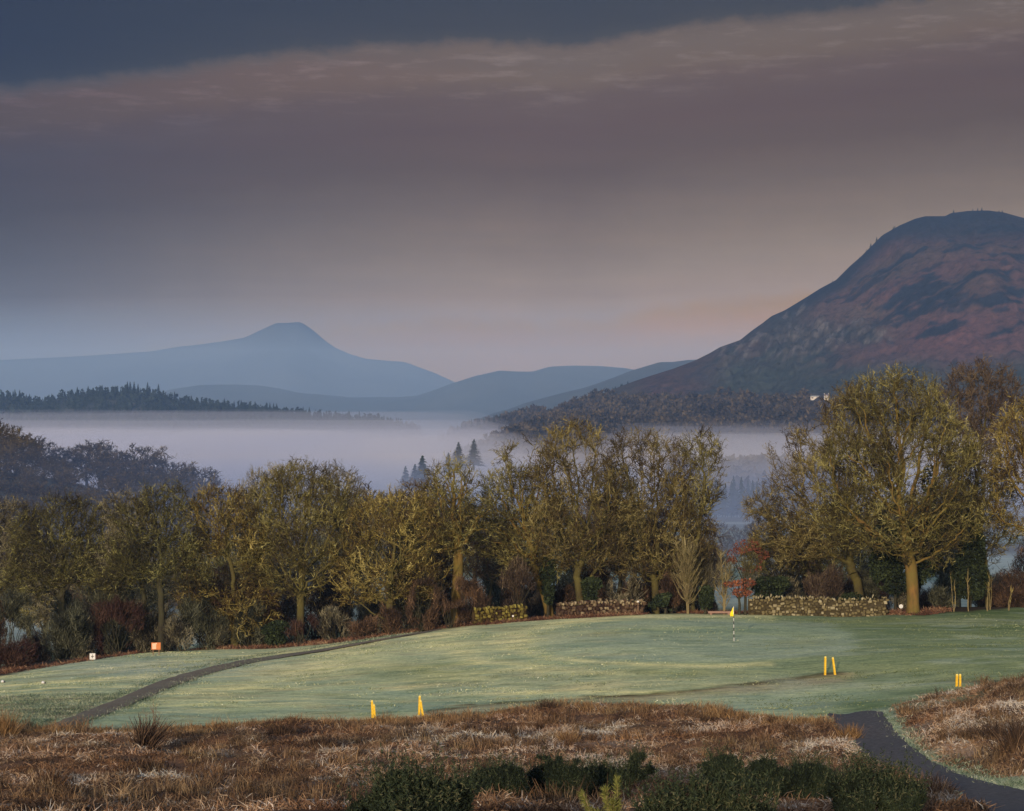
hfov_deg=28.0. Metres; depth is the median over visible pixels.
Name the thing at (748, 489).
conifer
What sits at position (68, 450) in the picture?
wood tree
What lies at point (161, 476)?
wood tree
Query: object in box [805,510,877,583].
wood tree
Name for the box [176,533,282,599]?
wood tree
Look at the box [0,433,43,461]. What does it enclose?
wood tree
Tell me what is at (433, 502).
wood tree
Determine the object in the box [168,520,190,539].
wood tree
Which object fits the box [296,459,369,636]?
ash tree
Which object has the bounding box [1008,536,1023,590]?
bush
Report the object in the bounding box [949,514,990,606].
ivy tree
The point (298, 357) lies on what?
hills
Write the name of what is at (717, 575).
wood tree
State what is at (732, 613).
flagstick
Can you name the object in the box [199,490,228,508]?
wood tree
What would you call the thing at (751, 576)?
wood tree
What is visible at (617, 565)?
wood tree
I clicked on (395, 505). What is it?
wood tree
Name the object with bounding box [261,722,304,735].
grass tussock
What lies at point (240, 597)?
bush
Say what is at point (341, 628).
bush
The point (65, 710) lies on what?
grass
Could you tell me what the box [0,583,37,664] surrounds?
bush
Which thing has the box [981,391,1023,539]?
oak tree
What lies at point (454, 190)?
sky
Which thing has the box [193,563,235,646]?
bush
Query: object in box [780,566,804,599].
bush
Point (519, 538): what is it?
wood tree
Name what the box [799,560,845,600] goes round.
bush
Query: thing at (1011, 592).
sapling
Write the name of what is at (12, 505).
oak tree
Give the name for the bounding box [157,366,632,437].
hills
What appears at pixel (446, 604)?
bush
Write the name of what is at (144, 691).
path
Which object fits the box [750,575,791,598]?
holly bush
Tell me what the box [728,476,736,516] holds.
conifer
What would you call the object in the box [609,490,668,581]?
wood tree
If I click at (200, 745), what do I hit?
grass tussock
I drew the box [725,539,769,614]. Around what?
copper beech
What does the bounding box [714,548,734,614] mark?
young tree
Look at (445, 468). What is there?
conifer
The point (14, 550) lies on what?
wood tree
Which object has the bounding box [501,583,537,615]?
bush
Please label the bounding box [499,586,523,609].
bush
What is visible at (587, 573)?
bush
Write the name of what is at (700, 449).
ash tree
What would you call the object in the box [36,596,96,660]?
bush
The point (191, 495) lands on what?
wood tree
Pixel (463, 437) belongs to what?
forest
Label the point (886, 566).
ivy tree
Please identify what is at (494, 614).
stone wall
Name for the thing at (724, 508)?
conifer
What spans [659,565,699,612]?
bush
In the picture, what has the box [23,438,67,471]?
wood tree
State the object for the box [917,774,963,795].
grass tussock
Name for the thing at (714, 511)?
conifer
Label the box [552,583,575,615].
bush
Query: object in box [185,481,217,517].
wood tree
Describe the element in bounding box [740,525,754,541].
wood tree
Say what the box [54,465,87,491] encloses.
wood tree
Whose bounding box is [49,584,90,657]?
bush
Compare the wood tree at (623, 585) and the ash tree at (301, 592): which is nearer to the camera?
the ash tree at (301, 592)
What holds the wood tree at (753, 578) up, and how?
on the ground at (720, 662)
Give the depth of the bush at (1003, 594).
159.63 m
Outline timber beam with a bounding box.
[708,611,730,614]
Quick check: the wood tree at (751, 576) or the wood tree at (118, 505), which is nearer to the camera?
the wood tree at (751, 576)
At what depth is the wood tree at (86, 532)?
399.30 m
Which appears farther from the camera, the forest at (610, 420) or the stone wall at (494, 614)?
the forest at (610, 420)
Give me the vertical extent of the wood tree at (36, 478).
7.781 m
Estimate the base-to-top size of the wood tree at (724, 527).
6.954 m
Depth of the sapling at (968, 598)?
150.94 m
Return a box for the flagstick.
[730,606,733,630]
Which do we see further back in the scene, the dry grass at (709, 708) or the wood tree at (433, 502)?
the wood tree at (433, 502)
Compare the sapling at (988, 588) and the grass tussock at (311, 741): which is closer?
the grass tussock at (311, 741)
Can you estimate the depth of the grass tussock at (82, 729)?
88.11 m
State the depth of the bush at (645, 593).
178.08 m
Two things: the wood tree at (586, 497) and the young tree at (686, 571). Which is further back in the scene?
the wood tree at (586, 497)
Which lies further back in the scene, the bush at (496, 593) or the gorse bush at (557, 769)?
the bush at (496, 593)
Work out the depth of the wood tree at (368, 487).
418.71 m
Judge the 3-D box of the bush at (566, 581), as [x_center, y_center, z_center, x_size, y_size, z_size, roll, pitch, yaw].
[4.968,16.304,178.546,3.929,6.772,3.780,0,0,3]
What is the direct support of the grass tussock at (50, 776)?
on the ground at (720, 662)
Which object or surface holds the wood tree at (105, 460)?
on the ground at (720, 662)
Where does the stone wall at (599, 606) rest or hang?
on the ground at (720, 662)
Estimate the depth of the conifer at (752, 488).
790.33 m
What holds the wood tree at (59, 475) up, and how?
on the ground at (720, 662)
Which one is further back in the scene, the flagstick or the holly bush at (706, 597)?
the holly bush at (706, 597)
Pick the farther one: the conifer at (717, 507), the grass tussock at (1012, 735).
the conifer at (717, 507)
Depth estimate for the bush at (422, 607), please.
161.40 m
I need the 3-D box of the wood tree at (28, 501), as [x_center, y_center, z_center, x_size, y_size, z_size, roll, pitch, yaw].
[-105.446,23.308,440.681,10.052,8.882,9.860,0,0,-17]
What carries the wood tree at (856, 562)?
on the ground at (720, 662)
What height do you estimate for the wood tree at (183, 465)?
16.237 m
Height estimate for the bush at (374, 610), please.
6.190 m
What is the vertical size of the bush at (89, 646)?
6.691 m
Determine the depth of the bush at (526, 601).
174.34 m
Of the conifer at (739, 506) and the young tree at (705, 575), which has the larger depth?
the conifer at (739, 506)
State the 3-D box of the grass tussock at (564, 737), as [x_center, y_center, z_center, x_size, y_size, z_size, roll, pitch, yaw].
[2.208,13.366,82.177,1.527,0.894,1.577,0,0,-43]
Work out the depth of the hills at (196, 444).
3267.30 m
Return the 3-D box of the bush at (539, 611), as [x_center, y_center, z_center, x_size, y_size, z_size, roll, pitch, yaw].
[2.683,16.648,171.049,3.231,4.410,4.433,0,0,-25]
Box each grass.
[0,631,1023,788]
[0,670,1023,809]
[0,695,837,735]
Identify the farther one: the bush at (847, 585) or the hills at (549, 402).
the hills at (549, 402)
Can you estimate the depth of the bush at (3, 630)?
161.82 m
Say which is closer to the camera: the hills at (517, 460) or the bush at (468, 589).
the bush at (468, 589)
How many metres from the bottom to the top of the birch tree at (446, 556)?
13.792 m
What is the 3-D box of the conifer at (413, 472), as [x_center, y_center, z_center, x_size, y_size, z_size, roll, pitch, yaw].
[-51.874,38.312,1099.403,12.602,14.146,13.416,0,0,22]
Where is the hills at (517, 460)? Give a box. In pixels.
[471,419,737,480]
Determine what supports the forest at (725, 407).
on the hills at (933, 295)
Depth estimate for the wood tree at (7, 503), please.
439.48 m
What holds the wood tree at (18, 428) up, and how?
on the ground at (720, 662)
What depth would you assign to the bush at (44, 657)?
184.59 m
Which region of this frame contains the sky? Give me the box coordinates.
[0,0,1023,381]
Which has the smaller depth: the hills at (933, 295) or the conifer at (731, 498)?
the conifer at (731, 498)
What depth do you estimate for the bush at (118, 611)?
149.96 m
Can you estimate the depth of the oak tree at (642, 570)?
156.07 m
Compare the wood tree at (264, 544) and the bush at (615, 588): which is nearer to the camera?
the bush at (615, 588)
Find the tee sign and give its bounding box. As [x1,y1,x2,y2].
[90,653,94,660]
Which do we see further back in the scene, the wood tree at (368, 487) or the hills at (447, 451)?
the hills at (447, 451)
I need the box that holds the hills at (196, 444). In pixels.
[0,393,426,457]
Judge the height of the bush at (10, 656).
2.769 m
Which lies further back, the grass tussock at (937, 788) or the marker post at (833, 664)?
the marker post at (833, 664)
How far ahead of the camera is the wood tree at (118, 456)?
634.49 m
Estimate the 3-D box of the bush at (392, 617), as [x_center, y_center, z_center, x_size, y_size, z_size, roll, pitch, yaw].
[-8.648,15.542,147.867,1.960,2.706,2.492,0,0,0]
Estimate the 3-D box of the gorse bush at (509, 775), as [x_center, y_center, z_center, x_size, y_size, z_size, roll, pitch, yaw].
[-0.540,9.265,50.006,2.028,2.071,1.872,0,0,-44]
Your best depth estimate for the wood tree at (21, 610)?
216.95 m
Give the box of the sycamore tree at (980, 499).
[935,438,1023,606]
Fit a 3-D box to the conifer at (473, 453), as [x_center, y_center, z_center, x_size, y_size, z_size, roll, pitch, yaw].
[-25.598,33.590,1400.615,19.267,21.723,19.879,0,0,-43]
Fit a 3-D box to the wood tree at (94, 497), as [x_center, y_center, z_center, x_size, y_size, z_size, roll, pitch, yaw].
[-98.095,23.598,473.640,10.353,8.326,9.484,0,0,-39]
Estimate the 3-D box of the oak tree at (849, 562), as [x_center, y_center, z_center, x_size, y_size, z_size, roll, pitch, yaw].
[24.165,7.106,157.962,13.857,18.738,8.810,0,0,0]
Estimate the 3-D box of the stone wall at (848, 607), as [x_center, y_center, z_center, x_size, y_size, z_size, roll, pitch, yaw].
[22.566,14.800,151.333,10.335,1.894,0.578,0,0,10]
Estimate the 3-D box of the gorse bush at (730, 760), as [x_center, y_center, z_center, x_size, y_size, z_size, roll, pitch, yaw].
[5.249,9.518,51.900,2.310,2.134,1.394,0,0,25]
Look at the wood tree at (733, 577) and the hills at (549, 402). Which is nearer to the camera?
the wood tree at (733, 577)
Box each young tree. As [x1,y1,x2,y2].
[670,533,707,613]
[691,536,720,609]
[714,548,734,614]
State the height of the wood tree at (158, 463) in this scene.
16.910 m
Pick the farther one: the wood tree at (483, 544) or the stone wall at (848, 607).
the wood tree at (483, 544)
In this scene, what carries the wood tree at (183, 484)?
on the ground at (720, 662)
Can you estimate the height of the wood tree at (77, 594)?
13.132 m
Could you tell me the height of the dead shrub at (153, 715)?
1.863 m
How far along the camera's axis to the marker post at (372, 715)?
100.45 m
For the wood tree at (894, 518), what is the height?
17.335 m
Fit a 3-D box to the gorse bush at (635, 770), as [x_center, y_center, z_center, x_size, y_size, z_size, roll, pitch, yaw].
[2.699,9.815,53.602,2.340,2.177,1.412,0,0,0]
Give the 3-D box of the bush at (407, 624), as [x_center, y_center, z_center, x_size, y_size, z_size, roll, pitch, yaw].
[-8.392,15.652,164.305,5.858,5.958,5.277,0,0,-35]
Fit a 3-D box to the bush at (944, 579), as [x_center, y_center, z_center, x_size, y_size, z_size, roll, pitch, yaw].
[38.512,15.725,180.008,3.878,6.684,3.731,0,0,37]
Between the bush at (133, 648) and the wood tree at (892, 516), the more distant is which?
the wood tree at (892, 516)
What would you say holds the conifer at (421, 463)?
on the ground at (720, 662)
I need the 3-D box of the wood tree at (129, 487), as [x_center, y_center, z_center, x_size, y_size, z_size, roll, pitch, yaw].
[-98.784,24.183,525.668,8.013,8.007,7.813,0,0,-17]
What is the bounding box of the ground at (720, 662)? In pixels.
[0,438,1023,810]
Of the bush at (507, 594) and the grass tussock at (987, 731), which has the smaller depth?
the grass tussock at (987, 731)
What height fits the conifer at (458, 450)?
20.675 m
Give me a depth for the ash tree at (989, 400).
164.65 m
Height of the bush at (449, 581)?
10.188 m
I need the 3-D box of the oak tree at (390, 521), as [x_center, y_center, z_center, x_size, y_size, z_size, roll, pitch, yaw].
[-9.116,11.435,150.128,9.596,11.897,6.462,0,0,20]
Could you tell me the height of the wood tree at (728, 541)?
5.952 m
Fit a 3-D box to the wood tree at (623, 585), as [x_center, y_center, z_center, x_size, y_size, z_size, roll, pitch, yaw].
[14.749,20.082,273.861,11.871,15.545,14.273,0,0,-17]
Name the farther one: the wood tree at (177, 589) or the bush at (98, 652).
the wood tree at (177, 589)
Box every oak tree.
[0,487,127,659]
[0,492,42,666]
[87,476,219,651]
[87,484,168,651]
[168,473,282,645]
[325,482,454,632]
[399,451,505,622]
[451,432,585,616]
[521,413,646,604]
[583,458,653,593]
[592,423,720,613]
[729,500,834,581]
[740,376,911,600]
[807,361,992,613]
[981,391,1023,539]
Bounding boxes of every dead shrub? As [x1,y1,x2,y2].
[76,715,92,731]
[134,701,161,729]
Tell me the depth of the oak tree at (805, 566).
165.94 m
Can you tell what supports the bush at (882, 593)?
on the ground at (720, 662)
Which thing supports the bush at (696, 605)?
on the ground at (720, 662)
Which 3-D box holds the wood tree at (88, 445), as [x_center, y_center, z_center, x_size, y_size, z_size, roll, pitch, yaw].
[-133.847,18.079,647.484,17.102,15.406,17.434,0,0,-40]
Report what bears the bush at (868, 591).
on the ground at (720, 662)
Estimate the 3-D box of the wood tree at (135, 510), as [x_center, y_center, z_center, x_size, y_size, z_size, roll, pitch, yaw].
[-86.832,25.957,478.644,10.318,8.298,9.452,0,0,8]
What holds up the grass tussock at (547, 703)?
on the ground at (720, 662)
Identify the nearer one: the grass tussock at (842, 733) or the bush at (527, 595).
the grass tussock at (842, 733)
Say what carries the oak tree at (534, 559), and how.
on the ground at (720, 662)
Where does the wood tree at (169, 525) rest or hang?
on the ground at (720, 662)
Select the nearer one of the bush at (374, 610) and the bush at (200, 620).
the bush at (200, 620)
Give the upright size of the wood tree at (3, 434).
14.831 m
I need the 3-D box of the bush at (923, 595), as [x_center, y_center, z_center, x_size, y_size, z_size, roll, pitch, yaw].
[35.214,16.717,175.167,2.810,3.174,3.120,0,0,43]
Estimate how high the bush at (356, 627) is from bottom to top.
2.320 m
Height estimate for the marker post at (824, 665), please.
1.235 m
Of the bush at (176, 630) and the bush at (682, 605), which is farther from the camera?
the bush at (682, 605)
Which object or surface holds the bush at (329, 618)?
on the ground at (720, 662)
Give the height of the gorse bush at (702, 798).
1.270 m
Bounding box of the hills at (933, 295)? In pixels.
[452,210,1023,484]
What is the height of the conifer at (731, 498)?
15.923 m
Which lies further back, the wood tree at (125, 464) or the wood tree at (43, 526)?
the wood tree at (125, 464)
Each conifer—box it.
[397,466,410,492]
[404,464,419,486]
[408,455,433,488]
[442,452,455,473]
[450,442,466,469]
[466,439,485,470]
[708,482,716,517]
[711,478,721,517]
[719,485,732,518]
[726,481,737,516]
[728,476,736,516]
[732,477,748,518]
[745,481,750,500]
[747,480,758,518]
[754,481,761,507]
[792,486,799,513]
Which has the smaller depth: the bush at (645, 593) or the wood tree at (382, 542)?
the bush at (645, 593)
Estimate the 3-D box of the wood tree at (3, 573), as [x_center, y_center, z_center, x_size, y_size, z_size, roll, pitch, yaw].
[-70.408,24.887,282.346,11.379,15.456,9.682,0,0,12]
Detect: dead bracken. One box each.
[0,605,952,673]
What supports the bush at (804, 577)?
on the ground at (720, 662)
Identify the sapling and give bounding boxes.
[577,772,652,810]
[950,574,955,611]
[966,571,969,610]
[985,574,993,609]
[986,579,990,610]
[1008,587,1013,610]
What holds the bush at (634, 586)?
on the ground at (720, 662)
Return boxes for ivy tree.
[538,552,556,616]
[868,464,943,609]
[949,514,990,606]
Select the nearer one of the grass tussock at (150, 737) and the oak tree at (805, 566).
the grass tussock at (150, 737)
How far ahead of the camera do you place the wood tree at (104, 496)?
483.60 m
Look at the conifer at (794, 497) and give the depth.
842.40 m
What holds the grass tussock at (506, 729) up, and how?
on the ground at (720, 662)
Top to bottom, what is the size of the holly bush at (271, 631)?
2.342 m
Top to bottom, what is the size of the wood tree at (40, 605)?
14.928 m
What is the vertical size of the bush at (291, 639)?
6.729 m
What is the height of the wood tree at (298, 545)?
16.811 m
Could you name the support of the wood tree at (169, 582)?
on the ground at (720, 662)
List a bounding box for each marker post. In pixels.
[371,700,373,717]
[418,696,420,714]
[419,700,423,714]
[824,656,825,674]
[832,657,835,674]
[955,674,957,686]
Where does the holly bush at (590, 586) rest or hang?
on the ground at (720, 662)
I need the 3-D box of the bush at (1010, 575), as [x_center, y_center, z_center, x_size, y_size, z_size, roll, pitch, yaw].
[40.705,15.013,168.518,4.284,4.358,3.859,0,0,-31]
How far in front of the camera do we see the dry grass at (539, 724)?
73.92 m
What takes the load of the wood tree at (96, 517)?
on the ground at (720, 662)
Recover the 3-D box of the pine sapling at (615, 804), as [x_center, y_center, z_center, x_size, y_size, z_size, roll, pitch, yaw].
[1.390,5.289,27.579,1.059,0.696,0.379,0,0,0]
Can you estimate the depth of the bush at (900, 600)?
157.41 m
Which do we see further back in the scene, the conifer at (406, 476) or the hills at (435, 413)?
the hills at (435, 413)
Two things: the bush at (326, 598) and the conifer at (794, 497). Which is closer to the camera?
the bush at (326, 598)
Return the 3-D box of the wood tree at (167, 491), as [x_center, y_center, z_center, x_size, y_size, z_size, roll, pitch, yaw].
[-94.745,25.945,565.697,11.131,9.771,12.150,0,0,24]
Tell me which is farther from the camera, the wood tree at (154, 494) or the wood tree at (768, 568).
the wood tree at (154, 494)
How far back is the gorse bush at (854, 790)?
32.56 m
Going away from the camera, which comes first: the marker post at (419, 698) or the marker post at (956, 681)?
the marker post at (419, 698)
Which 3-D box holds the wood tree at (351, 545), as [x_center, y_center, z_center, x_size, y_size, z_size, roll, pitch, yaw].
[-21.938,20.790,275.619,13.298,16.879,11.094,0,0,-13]
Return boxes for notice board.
[151,642,160,654]
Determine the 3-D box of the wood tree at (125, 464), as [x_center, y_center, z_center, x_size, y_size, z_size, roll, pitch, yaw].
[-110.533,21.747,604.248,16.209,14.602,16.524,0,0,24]
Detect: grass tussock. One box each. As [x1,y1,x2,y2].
[0,709,29,736]
[7,760,76,789]
[69,723,99,733]
[124,713,177,749]
[184,737,212,751]
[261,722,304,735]
[297,734,344,747]
[480,722,530,734]
[531,695,561,710]
[550,730,582,742]
[575,699,601,712]
[828,721,866,740]
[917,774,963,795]
[965,720,1007,738]
[968,714,1023,755]
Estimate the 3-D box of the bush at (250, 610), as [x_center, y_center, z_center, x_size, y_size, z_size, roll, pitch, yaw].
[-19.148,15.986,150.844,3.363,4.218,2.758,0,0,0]
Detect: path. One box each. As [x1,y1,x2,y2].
[34,628,440,733]
[828,711,1023,810]
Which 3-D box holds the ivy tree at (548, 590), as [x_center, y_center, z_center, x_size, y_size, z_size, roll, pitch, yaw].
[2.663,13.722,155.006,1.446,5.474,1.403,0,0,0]
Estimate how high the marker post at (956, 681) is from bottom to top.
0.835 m
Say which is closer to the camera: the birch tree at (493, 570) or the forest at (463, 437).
the birch tree at (493, 570)
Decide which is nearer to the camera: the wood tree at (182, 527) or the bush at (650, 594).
the bush at (650, 594)
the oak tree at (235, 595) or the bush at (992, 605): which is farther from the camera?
the bush at (992, 605)
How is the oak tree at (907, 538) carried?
on the ground at (720, 662)
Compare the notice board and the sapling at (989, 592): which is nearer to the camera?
the notice board
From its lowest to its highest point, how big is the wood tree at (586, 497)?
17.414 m
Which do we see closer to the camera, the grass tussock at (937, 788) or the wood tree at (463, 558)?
the grass tussock at (937, 788)
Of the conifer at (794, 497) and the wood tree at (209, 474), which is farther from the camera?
the conifer at (794, 497)
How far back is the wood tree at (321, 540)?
199.96 m
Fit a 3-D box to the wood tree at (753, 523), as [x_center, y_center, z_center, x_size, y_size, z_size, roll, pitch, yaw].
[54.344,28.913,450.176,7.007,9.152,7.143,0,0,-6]
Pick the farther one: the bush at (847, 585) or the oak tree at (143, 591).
the bush at (847, 585)
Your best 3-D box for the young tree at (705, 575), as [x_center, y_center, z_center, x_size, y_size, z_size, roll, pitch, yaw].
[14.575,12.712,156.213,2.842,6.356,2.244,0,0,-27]
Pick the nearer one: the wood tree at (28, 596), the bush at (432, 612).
the bush at (432, 612)
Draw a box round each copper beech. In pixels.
[723,578,756,614]
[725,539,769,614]
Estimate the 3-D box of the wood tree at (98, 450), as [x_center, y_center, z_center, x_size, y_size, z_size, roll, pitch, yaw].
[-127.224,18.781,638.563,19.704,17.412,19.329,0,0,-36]
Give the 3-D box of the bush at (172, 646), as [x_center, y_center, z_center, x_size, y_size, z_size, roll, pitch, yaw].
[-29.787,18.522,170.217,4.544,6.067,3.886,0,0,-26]
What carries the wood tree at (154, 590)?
on the ground at (720, 662)
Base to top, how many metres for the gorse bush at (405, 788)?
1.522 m
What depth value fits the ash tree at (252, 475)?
169.38 m
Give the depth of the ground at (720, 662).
117.50 m
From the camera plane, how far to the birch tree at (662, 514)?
161.31 m
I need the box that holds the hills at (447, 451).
[446,420,519,455]
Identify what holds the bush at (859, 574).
on the ground at (720, 662)
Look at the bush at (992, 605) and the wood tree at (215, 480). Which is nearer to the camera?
the bush at (992, 605)
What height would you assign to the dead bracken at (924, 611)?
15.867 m
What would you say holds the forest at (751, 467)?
on the ground at (720, 662)
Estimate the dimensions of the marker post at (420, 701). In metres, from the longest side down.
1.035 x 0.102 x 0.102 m
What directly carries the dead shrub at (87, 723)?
on the ground at (720, 662)
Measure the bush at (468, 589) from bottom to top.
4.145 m
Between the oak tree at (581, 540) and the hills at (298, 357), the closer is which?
the oak tree at (581, 540)
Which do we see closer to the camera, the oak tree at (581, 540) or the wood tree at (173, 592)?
the oak tree at (581, 540)
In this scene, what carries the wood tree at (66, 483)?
on the ground at (720, 662)
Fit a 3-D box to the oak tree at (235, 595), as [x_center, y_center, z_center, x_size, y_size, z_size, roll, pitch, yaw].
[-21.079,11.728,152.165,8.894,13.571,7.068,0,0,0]
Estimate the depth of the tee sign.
139.48 m
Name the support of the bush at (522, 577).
on the ground at (720, 662)
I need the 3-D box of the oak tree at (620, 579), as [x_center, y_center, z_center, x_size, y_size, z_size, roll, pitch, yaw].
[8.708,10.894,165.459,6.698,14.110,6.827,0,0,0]
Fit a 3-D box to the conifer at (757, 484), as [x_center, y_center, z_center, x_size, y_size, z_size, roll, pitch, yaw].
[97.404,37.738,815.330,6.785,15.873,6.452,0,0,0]
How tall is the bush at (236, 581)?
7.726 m
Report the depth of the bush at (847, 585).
163.47 m
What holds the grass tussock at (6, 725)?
on the ground at (720, 662)
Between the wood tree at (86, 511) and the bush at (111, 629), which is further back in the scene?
the wood tree at (86, 511)
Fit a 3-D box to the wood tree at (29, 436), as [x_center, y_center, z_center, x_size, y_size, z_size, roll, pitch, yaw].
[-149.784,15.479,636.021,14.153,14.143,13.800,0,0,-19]
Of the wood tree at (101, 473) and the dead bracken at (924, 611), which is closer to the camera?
the dead bracken at (924, 611)
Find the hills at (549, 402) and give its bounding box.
[480,360,694,419]
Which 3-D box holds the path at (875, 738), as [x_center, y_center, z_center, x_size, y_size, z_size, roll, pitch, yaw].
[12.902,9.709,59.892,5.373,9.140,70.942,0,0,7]
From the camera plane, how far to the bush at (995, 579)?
167.22 m
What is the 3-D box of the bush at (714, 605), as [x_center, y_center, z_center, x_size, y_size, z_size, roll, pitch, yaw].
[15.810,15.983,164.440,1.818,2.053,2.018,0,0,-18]
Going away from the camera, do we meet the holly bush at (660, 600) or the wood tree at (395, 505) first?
the holly bush at (660, 600)
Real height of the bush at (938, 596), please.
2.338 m
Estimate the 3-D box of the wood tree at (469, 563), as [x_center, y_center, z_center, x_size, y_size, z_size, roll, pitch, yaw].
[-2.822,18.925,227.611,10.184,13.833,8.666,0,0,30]
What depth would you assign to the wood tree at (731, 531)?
479.27 m
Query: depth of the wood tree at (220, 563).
199.82 m
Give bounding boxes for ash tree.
[221,461,307,586]
[228,455,374,641]
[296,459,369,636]
[674,424,729,610]
[926,351,1023,606]
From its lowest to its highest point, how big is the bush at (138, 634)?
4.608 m
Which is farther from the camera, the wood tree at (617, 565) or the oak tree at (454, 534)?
the wood tree at (617, 565)
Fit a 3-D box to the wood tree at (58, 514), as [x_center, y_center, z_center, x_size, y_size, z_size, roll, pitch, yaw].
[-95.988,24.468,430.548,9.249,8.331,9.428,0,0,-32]
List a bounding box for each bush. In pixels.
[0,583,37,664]
[0,597,8,666]
[0,634,39,668]
[15,625,54,663]
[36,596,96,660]
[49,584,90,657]
[53,598,101,658]
[81,633,111,657]
[83,576,135,654]
[87,594,153,654]
[124,634,138,651]
[127,597,178,652]
[132,596,174,651]
[158,611,195,650]
[174,591,231,649]
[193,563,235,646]
[209,574,241,644]
[211,599,240,646]
[221,579,255,645]
[230,596,266,646]
[240,580,287,645]
[260,620,289,645]
[268,584,296,642]
[276,571,354,641]
[282,612,320,644]
[311,605,354,640]
[328,583,356,637]
[333,739,489,810]
[345,611,383,637]
[350,575,387,634]
[356,590,387,633]
[375,573,432,629]
[379,603,404,633]
[384,522,446,629]
[403,573,443,631]
[410,530,452,626]
[428,589,465,627]
[447,601,480,623]
[452,573,493,623]
[453,745,537,798]
[480,543,518,609]
[491,554,542,616]
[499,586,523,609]
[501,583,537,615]
[503,584,537,616]
[523,739,600,800]
[526,587,557,617]
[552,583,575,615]
[554,563,586,596]
[573,553,613,600]
[577,739,658,798]
[580,575,602,599]
[586,563,616,599]
[598,561,649,603]
[612,578,649,610]
[620,761,783,810]
[637,574,651,613]
[640,549,678,613]
[648,591,671,613]
[658,571,687,613]
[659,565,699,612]
[676,739,759,794]
[690,590,701,610]
[698,585,714,613]
[702,600,718,610]
[745,744,852,799]
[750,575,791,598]
[761,573,805,599]
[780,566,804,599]
[797,552,822,599]
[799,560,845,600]
[816,742,935,810]
[828,592,862,600]
[838,577,853,593]
[845,570,875,598]
[858,568,879,599]
[865,560,893,609]
[890,579,919,609]
[919,586,935,608]
[926,584,953,607]
[927,550,959,606]
[972,570,1005,606]
[976,580,1017,606]
[990,580,1023,607]
[991,566,1023,605]
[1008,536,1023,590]
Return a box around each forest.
[0,384,420,447]
[428,407,845,482]
[444,396,583,451]
[471,386,1023,450]
[661,451,851,511]
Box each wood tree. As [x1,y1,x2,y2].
[0,418,31,451]
[0,429,29,457]
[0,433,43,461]
[0,436,26,470]
[0,495,42,512]
[0,497,18,523]
[0,531,46,608]
[0,545,21,636]
[0,561,54,632]
[1,510,39,525]
[8,550,84,660]
[11,538,105,637]
[14,433,46,466]
[19,470,48,496]
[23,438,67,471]
[33,516,54,533]
[41,504,77,538]
[41,526,78,543]
[49,446,79,470]
[49,471,75,498]
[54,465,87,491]
[54,477,83,496]
[56,563,138,618]
[61,463,87,486]
[66,505,113,525]
[67,439,106,485]
[67,490,101,518]
[70,528,179,631]
[71,439,130,489]
[71,523,101,545]
[80,460,120,488]
[84,476,122,495]
[86,452,119,489]
[89,510,110,531]
[90,449,138,485]
[98,493,121,516]
[106,455,160,481]
[108,497,129,516]
[110,443,176,477]
[111,485,138,502]
[111,562,181,628]
[123,499,157,517]
[130,453,178,488]
[131,477,167,498]
[135,544,193,612]
[139,491,165,501]
[142,472,186,499]
[144,459,203,500]
[147,482,181,505]
[154,517,182,535]
[159,475,198,501]
[161,466,205,492]
[165,555,214,607]
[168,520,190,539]
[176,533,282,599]
[177,488,213,519]
[180,466,223,487]
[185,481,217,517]
[190,526,287,596]
[192,476,236,504]
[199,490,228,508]
[226,524,308,594]
[263,511,341,596]
[273,531,376,639]
[308,501,387,613]
[322,503,405,589]
[340,481,396,556]
[378,494,411,528]
[408,489,449,532]
[430,504,482,593]
[446,518,526,596]
[447,508,505,583]
[483,493,599,589]
[488,512,546,563]
[538,488,599,566]
[569,495,644,600]
[590,499,651,588]
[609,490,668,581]
[649,531,720,588]
[681,537,728,606]
[692,545,738,592]
[712,521,727,546]
[719,534,736,557]
[724,524,743,549]
[733,540,754,562]
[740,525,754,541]
[740,563,765,591]
[743,550,792,589]
[745,517,769,552]
[754,515,831,580]
[780,504,868,578]
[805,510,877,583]
[825,491,890,573]
[864,491,967,589]
[868,485,935,605]
[904,491,1014,606]
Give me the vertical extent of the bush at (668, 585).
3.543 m
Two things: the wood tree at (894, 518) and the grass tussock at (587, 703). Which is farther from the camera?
the wood tree at (894, 518)
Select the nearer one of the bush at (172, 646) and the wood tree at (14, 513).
the bush at (172, 646)
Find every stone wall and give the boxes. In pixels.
[472,604,527,623]
[556,598,647,617]
[748,593,888,616]
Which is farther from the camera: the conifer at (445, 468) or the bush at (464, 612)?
the conifer at (445, 468)
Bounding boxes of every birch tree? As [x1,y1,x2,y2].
[396,475,466,600]
[450,515,529,604]
[639,470,730,580]
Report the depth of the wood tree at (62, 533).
393.78 m
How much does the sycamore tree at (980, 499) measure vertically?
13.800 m
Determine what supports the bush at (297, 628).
on the ground at (720, 662)
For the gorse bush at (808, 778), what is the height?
2.085 m
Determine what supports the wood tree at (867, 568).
on the ground at (720, 662)
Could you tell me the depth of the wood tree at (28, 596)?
255.74 m
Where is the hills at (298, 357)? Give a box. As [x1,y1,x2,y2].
[0,322,454,400]
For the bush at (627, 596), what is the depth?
156.05 m
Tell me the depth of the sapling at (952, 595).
150.58 m

